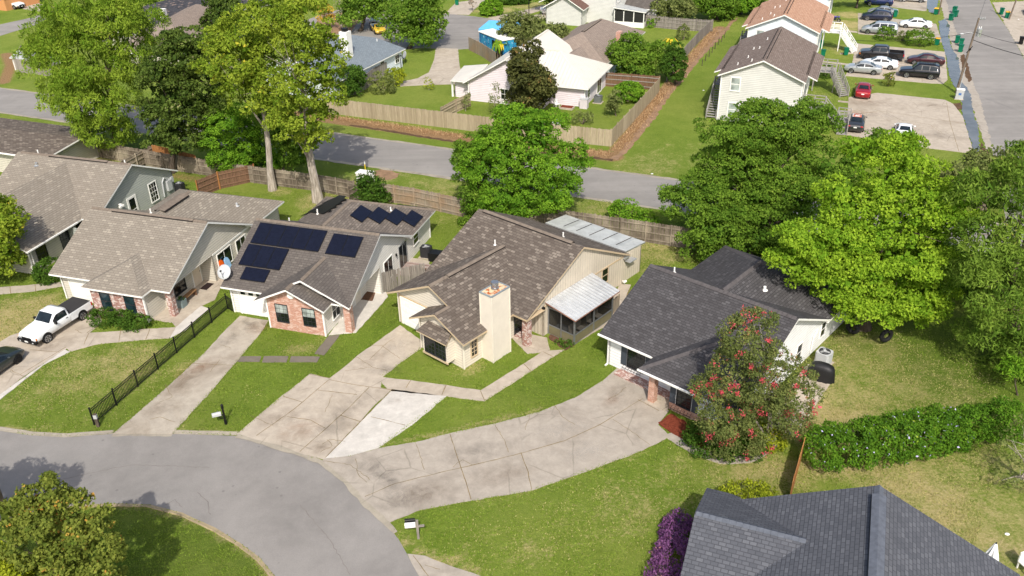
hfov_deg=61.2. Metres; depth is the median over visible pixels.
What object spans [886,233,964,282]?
understory bush
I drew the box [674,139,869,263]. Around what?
maple
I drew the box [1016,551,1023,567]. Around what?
patio chair
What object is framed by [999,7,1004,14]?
trash bin
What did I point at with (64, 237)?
window
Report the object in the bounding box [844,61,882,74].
parked car
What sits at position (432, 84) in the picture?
sapling
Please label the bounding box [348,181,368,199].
board fence
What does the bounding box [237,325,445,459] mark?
driveway
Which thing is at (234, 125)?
maple
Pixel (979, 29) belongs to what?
utility pole
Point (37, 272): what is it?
shrub
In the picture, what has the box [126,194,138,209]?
glazed door
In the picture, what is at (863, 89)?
parked car
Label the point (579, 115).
shrub
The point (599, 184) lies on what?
road
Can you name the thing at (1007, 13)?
trash bin
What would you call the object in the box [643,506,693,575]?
purple hedge
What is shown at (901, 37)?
shrub
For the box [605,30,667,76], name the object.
oak
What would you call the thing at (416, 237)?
window
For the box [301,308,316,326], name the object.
window
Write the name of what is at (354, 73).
holly
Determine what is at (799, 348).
window
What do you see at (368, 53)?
house
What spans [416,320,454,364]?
bay window
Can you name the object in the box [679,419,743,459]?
azalea
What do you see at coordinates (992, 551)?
patio umbrella
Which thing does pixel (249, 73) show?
poplar
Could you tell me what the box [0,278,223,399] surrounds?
path
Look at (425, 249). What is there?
air conditioner
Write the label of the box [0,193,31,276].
maple
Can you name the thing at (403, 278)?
board fence
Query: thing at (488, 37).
trailer
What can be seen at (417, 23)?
oak
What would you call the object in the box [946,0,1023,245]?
side street
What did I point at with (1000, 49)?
power line
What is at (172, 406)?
driveway
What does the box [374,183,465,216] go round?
board fence
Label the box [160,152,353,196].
board fence
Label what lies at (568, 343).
flower bed plant
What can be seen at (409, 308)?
garage door
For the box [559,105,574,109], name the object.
planter
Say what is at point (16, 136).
house
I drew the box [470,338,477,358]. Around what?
window
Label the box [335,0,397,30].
oak
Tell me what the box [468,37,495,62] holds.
board fence
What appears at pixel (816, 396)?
patio
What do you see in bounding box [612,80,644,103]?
shrub
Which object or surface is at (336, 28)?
driveway
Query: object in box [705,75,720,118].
staircase
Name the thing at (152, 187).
window
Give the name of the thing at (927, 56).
parked car
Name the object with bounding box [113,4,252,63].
house
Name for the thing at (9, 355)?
sports car
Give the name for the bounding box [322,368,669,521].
driveway
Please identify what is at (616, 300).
board fence
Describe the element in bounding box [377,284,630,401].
path
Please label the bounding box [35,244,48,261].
window
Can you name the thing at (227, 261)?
surfboard
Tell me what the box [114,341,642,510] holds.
edge grass
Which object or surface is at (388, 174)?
dirt track
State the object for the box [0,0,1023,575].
ground
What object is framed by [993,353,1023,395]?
sapling
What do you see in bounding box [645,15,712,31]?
board fence
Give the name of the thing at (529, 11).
path
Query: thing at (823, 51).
trash bin
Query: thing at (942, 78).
parking slab
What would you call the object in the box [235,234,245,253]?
window
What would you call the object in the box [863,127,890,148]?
sapling
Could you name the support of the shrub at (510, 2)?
on the ground at (668, 144)
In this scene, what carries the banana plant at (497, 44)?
on the ground at (668, 144)
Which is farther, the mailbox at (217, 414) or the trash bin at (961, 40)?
the trash bin at (961, 40)
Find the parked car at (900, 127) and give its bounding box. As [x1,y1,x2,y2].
[894,123,915,132]
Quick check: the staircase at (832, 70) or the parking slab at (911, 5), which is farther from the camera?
the parking slab at (911, 5)
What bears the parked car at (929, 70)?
on the parking slab at (942, 78)
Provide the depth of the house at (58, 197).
74.13 m
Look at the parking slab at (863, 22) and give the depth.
132.43 m
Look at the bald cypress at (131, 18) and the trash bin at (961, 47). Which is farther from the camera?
the trash bin at (961, 47)
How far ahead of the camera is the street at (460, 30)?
135.00 m
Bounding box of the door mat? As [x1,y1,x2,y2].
[200,283,213,289]
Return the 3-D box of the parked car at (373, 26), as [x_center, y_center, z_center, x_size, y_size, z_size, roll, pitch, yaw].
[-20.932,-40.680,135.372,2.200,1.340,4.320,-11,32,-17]
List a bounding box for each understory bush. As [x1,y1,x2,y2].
[691,216,780,256]
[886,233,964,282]
[944,248,1023,296]
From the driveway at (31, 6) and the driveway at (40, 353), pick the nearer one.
the driveway at (40, 353)
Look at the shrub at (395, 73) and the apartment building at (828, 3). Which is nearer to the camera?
the shrub at (395, 73)
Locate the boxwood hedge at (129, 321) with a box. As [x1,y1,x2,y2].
[85,306,153,332]
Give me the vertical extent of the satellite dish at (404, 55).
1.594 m
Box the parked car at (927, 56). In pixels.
[907,52,944,64]
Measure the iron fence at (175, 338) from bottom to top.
1.360 m
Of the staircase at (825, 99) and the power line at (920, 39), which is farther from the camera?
the power line at (920, 39)
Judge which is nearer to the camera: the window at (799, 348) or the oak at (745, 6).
the window at (799, 348)
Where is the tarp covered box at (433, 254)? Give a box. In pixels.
[428,249,442,261]
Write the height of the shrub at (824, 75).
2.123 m
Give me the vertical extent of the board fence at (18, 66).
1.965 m
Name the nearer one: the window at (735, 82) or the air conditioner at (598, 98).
the window at (735, 82)
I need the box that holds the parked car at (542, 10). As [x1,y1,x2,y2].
[540,4,549,12]
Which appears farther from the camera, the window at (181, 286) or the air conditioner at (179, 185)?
the air conditioner at (179, 185)
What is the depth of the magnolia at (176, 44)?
80.90 m
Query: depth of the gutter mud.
110.66 m
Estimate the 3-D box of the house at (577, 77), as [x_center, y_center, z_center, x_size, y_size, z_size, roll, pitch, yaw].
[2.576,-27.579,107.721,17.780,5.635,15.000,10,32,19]
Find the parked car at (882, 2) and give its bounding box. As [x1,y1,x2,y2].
[864,0,893,5]
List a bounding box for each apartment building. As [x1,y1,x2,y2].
[714,26,824,123]
[742,0,834,52]
[817,0,832,32]
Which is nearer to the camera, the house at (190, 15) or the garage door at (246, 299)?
the garage door at (246, 299)
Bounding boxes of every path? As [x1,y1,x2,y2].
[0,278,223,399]
[0,282,61,294]
[238,335,339,362]
[328,292,387,335]
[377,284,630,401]
[489,5,544,20]
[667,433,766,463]
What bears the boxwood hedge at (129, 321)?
on the ground at (668, 144)
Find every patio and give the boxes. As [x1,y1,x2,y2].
[410,258,429,263]
[776,364,829,434]
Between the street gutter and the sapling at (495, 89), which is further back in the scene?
the sapling at (495, 89)
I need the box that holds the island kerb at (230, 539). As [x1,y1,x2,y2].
[0,503,273,575]
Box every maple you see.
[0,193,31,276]
[0,470,129,575]
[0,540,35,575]
[192,98,304,173]
[250,110,314,169]
[315,4,335,24]
[448,129,492,225]
[453,101,596,217]
[656,96,846,232]
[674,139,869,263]
[761,128,988,331]
[929,144,1023,210]
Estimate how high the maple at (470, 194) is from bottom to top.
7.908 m
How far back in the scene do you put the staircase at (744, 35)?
118.38 m
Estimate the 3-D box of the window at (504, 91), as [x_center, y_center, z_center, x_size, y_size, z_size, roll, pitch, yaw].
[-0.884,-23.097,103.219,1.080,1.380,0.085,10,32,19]
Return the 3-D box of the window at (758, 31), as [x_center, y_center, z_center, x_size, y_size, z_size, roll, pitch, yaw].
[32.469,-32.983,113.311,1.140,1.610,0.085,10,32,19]
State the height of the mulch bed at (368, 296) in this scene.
0.105 m
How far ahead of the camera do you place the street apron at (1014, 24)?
136.83 m
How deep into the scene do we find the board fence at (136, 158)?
87.27 m
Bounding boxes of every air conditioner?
[174,181,185,190]
[418,244,431,259]
[593,94,603,103]
[814,347,833,364]
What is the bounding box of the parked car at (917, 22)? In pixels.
[899,17,932,28]
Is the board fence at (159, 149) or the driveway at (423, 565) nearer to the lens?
the driveway at (423, 565)
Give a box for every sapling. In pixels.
[423,76,434,88]
[461,92,470,110]
[488,81,501,114]
[603,89,625,115]
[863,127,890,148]
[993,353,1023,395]
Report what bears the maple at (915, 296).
on the ground at (668, 144)
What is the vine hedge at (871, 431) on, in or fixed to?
on the ground at (668, 144)
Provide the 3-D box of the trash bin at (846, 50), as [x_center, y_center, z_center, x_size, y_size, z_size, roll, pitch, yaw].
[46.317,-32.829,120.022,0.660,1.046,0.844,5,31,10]
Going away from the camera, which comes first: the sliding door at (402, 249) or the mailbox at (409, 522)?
the mailbox at (409, 522)
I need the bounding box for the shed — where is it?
[9,50,32,69]
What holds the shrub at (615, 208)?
on the ground at (668, 144)
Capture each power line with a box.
[855,32,972,40]
[974,40,1023,55]
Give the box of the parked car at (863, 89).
[854,82,873,98]
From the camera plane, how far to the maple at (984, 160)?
74.46 m
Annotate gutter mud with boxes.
[953,54,987,154]
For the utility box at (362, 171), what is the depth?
83.16 m
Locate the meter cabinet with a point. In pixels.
(959, 94)
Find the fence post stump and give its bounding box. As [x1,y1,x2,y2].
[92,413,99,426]
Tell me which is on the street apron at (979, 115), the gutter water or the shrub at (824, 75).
the gutter water
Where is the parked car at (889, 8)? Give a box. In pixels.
[867,5,897,14]
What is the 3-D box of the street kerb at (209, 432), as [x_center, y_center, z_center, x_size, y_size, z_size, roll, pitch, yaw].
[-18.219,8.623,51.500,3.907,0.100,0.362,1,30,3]
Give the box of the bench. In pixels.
[182,288,196,297]
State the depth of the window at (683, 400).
51.64 m
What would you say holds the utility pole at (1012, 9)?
on the street apron at (1014, 24)
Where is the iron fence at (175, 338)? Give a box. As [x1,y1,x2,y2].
[88,293,233,424]
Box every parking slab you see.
[845,43,947,83]
[847,93,971,152]
[858,13,941,41]
[890,0,926,10]
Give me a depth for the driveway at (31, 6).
155.72 m
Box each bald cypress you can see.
[10,0,172,151]
[937,139,1023,387]
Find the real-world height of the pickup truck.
1.720 m
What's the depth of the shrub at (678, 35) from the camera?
127.93 m
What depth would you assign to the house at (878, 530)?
38.01 m
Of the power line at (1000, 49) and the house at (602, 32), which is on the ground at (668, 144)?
the house at (602, 32)
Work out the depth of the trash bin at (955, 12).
137.93 m
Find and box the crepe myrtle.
[687,304,825,461]
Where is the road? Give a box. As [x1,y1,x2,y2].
[0,88,1004,251]
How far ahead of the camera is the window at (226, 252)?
67.95 m
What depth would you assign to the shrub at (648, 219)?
74.19 m
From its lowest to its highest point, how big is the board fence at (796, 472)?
1.715 m
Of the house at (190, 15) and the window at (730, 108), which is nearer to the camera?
the window at (730, 108)
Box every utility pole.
[955,17,985,92]
[1009,0,1016,19]
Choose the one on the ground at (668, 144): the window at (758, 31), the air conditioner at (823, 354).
the air conditioner at (823, 354)
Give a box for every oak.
[197,0,251,33]
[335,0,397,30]
[377,0,449,48]
[496,10,544,39]
[533,0,552,4]
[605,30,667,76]
[650,0,699,21]
[693,0,740,20]
[716,0,765,14]
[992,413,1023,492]
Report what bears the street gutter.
on the street at (254, 495)
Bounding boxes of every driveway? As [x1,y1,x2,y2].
[0,307,101,393]
[23,3,39,10]
[113,316,267,433]
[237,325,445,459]
[315,12,358,33]
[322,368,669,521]
[400,48,460,85]
[408,554,479,575]
[445,0,484,14]
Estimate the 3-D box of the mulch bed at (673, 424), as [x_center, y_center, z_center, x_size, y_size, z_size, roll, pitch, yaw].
[11.726,8.796,50.292,6.787,0.100,2.343,14,33,24]
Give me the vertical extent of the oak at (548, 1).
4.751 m
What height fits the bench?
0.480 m
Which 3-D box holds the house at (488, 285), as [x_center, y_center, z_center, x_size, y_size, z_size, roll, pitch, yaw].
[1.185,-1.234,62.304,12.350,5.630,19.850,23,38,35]
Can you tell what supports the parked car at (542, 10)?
on the far driveway
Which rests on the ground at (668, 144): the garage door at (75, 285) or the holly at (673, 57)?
the holly at (673, 57)
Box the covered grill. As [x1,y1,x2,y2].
[806,361,834,383]
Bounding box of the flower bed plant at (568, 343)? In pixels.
[560,339,573,348]
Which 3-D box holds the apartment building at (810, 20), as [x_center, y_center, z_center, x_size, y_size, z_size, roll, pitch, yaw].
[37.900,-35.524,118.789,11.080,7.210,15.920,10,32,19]
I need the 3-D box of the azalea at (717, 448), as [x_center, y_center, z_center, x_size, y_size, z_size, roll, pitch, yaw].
[12.684,8.760,48.951,3.750,1.857,2.869,-1,30,0]
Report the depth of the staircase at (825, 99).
95.11 m
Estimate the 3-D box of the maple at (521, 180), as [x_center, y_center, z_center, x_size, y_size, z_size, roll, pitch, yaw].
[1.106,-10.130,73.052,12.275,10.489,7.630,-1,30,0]
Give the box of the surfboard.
[224,257,230,266]
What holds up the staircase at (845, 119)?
on the ground at (668, 144)
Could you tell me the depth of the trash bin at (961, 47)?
120.20 m
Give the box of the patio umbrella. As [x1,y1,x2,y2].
[985,542,998,560]
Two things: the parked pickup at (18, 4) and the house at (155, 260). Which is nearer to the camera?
the house at (155, 260)
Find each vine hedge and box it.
[799,402,976,473]
[955,395,1023,446]
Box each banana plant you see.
[492,39,509,58]
[665,37,680,47]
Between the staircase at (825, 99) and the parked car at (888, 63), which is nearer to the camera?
the staircase at (825, 99)
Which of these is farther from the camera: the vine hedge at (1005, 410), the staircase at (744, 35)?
the staircase at (744, 35)
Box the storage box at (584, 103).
[579,97,588,108]
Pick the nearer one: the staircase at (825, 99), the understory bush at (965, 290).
the understory bush at (965, 290)
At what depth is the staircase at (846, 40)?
121.23 m
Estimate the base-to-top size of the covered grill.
1.195 m
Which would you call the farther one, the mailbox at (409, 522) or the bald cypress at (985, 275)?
the bald cypress at (985, 275)
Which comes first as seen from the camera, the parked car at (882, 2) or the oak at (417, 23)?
the oak at (417, 23)
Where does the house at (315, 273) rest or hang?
on the ground at (668, 144)
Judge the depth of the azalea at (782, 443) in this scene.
48.94 m
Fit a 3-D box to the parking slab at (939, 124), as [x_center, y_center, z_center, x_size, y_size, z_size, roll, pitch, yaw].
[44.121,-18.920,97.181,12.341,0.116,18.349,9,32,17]
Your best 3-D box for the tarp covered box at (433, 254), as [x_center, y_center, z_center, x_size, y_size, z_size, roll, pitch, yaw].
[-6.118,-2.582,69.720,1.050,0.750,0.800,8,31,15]
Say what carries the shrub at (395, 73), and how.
on the ground at (668, 144)
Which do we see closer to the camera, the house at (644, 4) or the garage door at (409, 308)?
the garage door at (409, 308)
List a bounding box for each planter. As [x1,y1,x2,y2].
[176,295,187,307]
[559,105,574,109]
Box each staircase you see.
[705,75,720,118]
[740,28,747,39]
[804,94,840,123]
[811,58,849,96]
[821,22,857,52]
[835,107,851,135]
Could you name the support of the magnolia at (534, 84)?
on the ground at (668, 144)
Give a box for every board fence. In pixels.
[13,58,58,75]
[97,143,162,167]
[121,146,151,165]
[151,145,195,157]
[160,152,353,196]
[195,163,253,192]
[327,101,610,145]
[344,62,386,96]
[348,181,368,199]
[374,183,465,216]
[381,263,424,292]
[440,94,470,116]
[466,201,763,255]
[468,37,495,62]
[605,72,659,89]
[610,77,659,146]
[613,294,619,312]
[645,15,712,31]
[666,19,712,81]
[790,437,805,493]
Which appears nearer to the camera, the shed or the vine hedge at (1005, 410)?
the vine hedge at (1005, 410)
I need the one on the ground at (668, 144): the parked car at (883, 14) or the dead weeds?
the dead weeds
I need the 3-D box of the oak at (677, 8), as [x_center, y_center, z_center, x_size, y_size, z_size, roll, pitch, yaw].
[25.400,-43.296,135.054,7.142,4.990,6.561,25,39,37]
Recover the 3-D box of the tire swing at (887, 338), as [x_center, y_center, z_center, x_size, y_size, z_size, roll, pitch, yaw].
[25.051,1.662,57.209,1.000,4.502,0.351,-9,31,-13]
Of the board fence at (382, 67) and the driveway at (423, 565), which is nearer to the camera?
the driveway at (423, 565)
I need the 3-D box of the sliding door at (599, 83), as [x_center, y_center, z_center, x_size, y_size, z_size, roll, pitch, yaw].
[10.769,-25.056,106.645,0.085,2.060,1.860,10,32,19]
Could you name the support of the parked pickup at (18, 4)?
on the ground at (668, 144)
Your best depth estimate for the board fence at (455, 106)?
101.06 m
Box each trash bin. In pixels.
[821,49,825,55]
[843,47,849,54]
[934,7,938,14]
[934,37,940,44]
[948,13,954,20]
[953,10,959,16]
[954,35,960,42]
[958,44,964,51]
[959,38,964,43]
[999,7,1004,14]
[1004,11,1010,17]
[1018,36,1023,43]
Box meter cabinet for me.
[954,88,964,99]
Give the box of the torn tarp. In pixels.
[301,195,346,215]
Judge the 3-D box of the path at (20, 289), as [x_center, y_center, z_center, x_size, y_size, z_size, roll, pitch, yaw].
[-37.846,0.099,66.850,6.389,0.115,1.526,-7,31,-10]
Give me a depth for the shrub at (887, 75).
107.23 m
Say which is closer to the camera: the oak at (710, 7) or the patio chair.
the patio chair
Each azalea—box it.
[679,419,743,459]
[703,425,767,464]
[747,421,789,453]
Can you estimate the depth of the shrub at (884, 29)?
125.93 m
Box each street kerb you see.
[0,427,113,436]
[174,430,236,434]
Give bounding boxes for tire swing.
[846,279,864,333]
[879,282,896,341]
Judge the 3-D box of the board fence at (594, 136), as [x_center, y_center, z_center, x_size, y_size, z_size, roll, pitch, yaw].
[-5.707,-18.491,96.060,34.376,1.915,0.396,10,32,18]
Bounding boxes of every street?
[0,15,42,35]
[0,431,418,575]
[309,10,492,48]
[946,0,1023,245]
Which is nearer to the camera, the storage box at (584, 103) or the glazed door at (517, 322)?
the glazed door at (517, 322)
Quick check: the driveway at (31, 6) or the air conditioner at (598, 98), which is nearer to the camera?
the air conditioner at (598, 98)
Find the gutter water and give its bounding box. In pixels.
[927,0,979,151]
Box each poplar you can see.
[186,0,307,191]
[260,0,352,204]
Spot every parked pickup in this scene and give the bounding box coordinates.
[12,1,25,9]
[368,14,382,23]
[858,44,904,59]
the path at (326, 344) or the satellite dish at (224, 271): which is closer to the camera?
the path at (326, 344)
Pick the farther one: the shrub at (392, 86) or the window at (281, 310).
the shrub at (392, 86)
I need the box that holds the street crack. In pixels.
[61,465,349,573]
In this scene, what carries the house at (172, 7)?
on the ground at (668, 144)
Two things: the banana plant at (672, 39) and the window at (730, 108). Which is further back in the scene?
the banana plant at (672, 39)
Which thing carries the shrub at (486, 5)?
on the ground at (668, 144)
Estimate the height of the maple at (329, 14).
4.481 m
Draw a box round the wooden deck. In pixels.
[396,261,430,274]
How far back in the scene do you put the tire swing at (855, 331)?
59.01 m
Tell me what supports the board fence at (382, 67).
on the ground at (668, 144)
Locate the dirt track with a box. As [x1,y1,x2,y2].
[349,18,737,179]
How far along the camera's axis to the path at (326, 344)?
58.16 m
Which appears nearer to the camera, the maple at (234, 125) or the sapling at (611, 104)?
the maple at (234, 125)
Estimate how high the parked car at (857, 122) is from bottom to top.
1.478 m
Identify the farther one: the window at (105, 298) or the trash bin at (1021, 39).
the trash bin at (1021, 39)
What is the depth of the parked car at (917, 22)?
131.92 m
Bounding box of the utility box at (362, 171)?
[355,169,374,178]
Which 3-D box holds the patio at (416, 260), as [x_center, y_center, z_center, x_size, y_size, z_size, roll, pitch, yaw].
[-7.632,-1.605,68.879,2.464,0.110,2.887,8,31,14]
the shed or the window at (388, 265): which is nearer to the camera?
the window at (388, 265)
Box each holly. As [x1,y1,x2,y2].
[335,64,367,96]
[350,169,392,202]
[657,41,688,83]
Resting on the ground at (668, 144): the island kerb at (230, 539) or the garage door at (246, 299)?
the island kerb at (230, 539)
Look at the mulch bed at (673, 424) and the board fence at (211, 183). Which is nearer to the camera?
the mulch bed at (673, 424)
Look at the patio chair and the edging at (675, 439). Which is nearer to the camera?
the patio chair
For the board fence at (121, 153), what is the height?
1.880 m
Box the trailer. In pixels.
[478,28,516,54]
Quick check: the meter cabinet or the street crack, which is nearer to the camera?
the street crack
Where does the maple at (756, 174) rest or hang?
on the ground at (668, 144)
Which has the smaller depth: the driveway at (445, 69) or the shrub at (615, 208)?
the shrub at (615, 208)
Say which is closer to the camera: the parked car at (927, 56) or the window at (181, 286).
the window at (181, 286)
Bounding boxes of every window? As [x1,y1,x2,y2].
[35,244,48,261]
[59,230,69,249]
[98,292,113,310]
[123,296,137,314]
[147,180,159,203]
[173,277,186,296]
[216,244,233,266]
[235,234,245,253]
[274,303,289,322]
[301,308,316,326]
[331,305,340,320]
[383,254,393,279]
[395,54,399,63]
[413,231,418,246]
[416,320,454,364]
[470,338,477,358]
[500,88,508,99]
[601,265,608,281]
[626,348,645,373]
[675,389,691,410]
[726,102,736,115]
[729,77,740,91]
[756,29,764,33]
[795,341,803,362]
[819,322,826,339]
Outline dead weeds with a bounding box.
[328,29,724,157]
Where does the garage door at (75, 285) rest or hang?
in the house at (155, 260)
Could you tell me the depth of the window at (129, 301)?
61.93 m
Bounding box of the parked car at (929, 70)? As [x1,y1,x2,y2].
[899,61,939,79]
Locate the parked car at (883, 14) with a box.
[861,9,892,20]
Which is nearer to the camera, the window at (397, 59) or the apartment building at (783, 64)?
the apartment building at (783, 64)
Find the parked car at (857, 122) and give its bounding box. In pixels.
[847,113,866,131]
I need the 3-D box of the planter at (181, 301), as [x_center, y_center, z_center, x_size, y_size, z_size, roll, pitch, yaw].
[-24.398,0.959,63.952,0.573,0.903,0.614,8,31,15]
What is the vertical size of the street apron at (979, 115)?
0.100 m
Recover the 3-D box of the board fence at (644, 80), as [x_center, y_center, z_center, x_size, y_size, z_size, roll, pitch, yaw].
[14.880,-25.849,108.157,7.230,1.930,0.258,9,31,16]
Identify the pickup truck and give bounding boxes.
[17,297,93,344]
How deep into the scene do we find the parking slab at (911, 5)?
145.92 m
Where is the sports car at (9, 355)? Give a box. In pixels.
[0,346,24,371]
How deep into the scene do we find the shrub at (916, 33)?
122.84 m
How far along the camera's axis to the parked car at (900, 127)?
91.65 m
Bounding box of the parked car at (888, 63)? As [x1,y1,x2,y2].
[861,56,898,69]
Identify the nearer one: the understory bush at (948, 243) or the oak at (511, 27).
the understory bush at (948, 243)
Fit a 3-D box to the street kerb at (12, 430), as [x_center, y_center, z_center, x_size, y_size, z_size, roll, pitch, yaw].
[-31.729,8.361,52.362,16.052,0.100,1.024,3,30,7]
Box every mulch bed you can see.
[361,291,572,350]
[658,414,770,455]
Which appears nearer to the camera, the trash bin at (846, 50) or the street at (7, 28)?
the trash bin at (846, 50)
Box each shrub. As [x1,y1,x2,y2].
[31,256,60,285]
[367,70,395,94]
[385,66,406,85]
[478,0,503,16]
[499,0,531,5]
[571,110,593,123]
[606,197,642,218]
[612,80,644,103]
[632,209,661,228]
[645,18,655,28]
[676,23,690,40]
[717,477,778,498]
[818,63,830,79]
[873,26,896,40]
[882,71,895,85]
[896,30,908,40]
[904,27,935,45]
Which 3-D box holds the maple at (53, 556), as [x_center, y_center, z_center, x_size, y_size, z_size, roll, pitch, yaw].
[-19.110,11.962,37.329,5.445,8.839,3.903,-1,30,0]
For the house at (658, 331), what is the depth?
55.12 m
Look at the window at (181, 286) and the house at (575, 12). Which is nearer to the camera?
the window at (181, 286)
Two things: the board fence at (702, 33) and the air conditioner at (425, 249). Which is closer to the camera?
the air conditioner at (425, 249)
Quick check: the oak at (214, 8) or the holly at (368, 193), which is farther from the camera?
the oak at (214, 8)
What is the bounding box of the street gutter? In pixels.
[112,433,396,532]
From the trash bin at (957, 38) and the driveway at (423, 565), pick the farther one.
the trash bin at (957, 38)
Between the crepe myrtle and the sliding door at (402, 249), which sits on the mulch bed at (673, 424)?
the crepe myrtle
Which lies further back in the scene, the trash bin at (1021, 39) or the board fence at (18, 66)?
the trash bin at (1021, 39)
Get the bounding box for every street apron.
[939,0,992,148]
[992,1,1023,56]
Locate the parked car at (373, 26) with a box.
[370,23,385,33]
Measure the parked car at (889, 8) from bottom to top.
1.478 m
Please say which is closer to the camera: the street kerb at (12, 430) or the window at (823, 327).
the street kerb at (12, 430)
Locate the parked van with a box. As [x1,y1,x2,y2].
[861,20,897,35]
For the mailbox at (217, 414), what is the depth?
51.62 m
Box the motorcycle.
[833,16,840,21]
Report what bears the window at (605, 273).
in the house at (488, 285)
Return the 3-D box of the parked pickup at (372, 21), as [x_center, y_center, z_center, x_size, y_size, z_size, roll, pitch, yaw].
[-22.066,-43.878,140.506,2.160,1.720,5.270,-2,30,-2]
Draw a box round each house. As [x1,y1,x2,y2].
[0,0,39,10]
[0,118,105,171]
[0,150,177,273]
[48,189,283,321]
[94,0,267,44]
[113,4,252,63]
[220,196,435,336]
[266,27,405,99]
[386,209,644,369]
[450,29,612,107]
[539,0,648,27]
[561,19,644,73]
[597,245,845,428]
[625,0,666,20]
[680,485,1019,575]
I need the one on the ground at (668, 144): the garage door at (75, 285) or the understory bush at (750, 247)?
the understory bush at (750, 247)
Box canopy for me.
[479,20,518,30]
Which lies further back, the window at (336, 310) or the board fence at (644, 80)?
the board fence at (644, 80)
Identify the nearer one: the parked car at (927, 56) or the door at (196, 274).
the door at (196, 274)
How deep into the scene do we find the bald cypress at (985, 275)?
52.68 m
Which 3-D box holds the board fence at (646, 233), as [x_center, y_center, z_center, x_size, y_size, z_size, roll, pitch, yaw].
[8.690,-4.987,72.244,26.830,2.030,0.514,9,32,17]
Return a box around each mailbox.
[212,404,226,424]
[404,518,423,538]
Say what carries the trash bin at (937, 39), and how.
on the ground at (668, 144)
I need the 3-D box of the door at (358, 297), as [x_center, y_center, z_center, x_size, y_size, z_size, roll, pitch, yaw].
[-11.387,0.125,63.802,0.120,2.120,1.080,8,31,15]
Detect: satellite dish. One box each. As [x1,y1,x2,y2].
[217,264,230,278]
[402,51,405,62]
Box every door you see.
[67,278,92,302]
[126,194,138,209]
[191,265,202,286]
[237,291,267,316]
[354,289,361,304]
[398,239,407,269]
[400,296,424,329]
[514,317,521,334]
[597,77,601,93]
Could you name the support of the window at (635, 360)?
in the house at (658, 331)
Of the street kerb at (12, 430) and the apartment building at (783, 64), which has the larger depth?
the apartment building at (783, 64)
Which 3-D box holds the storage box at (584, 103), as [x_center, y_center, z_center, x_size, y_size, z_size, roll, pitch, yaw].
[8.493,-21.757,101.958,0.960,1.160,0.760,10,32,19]
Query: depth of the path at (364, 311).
63.01 m
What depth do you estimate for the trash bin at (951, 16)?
136.05 m
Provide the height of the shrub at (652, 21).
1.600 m
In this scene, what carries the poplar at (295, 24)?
on the ground at (668, 144)
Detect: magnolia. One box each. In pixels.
[133,24,229,173]
[503,33,558,110]
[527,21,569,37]
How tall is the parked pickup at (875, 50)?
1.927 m
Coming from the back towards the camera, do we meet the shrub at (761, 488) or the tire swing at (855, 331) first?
the tire swing at (855, 331)
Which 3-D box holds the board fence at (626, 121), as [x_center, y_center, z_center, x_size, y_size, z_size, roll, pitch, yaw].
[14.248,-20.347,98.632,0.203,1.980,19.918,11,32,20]
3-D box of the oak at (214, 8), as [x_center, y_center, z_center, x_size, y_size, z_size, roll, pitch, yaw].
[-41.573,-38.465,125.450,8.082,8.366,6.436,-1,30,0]
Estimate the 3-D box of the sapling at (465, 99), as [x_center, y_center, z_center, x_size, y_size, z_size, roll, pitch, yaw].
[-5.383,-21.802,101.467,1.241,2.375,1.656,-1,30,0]
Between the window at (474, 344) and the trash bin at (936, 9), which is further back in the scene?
the trash bin at (936, 9)
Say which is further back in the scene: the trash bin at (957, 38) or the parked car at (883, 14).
the parked car at (883, 14)
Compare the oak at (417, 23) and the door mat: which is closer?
the door mat
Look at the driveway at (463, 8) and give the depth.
149.56 m
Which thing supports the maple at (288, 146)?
on the ground at (668, 144)
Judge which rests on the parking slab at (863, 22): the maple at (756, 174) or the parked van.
the parked van

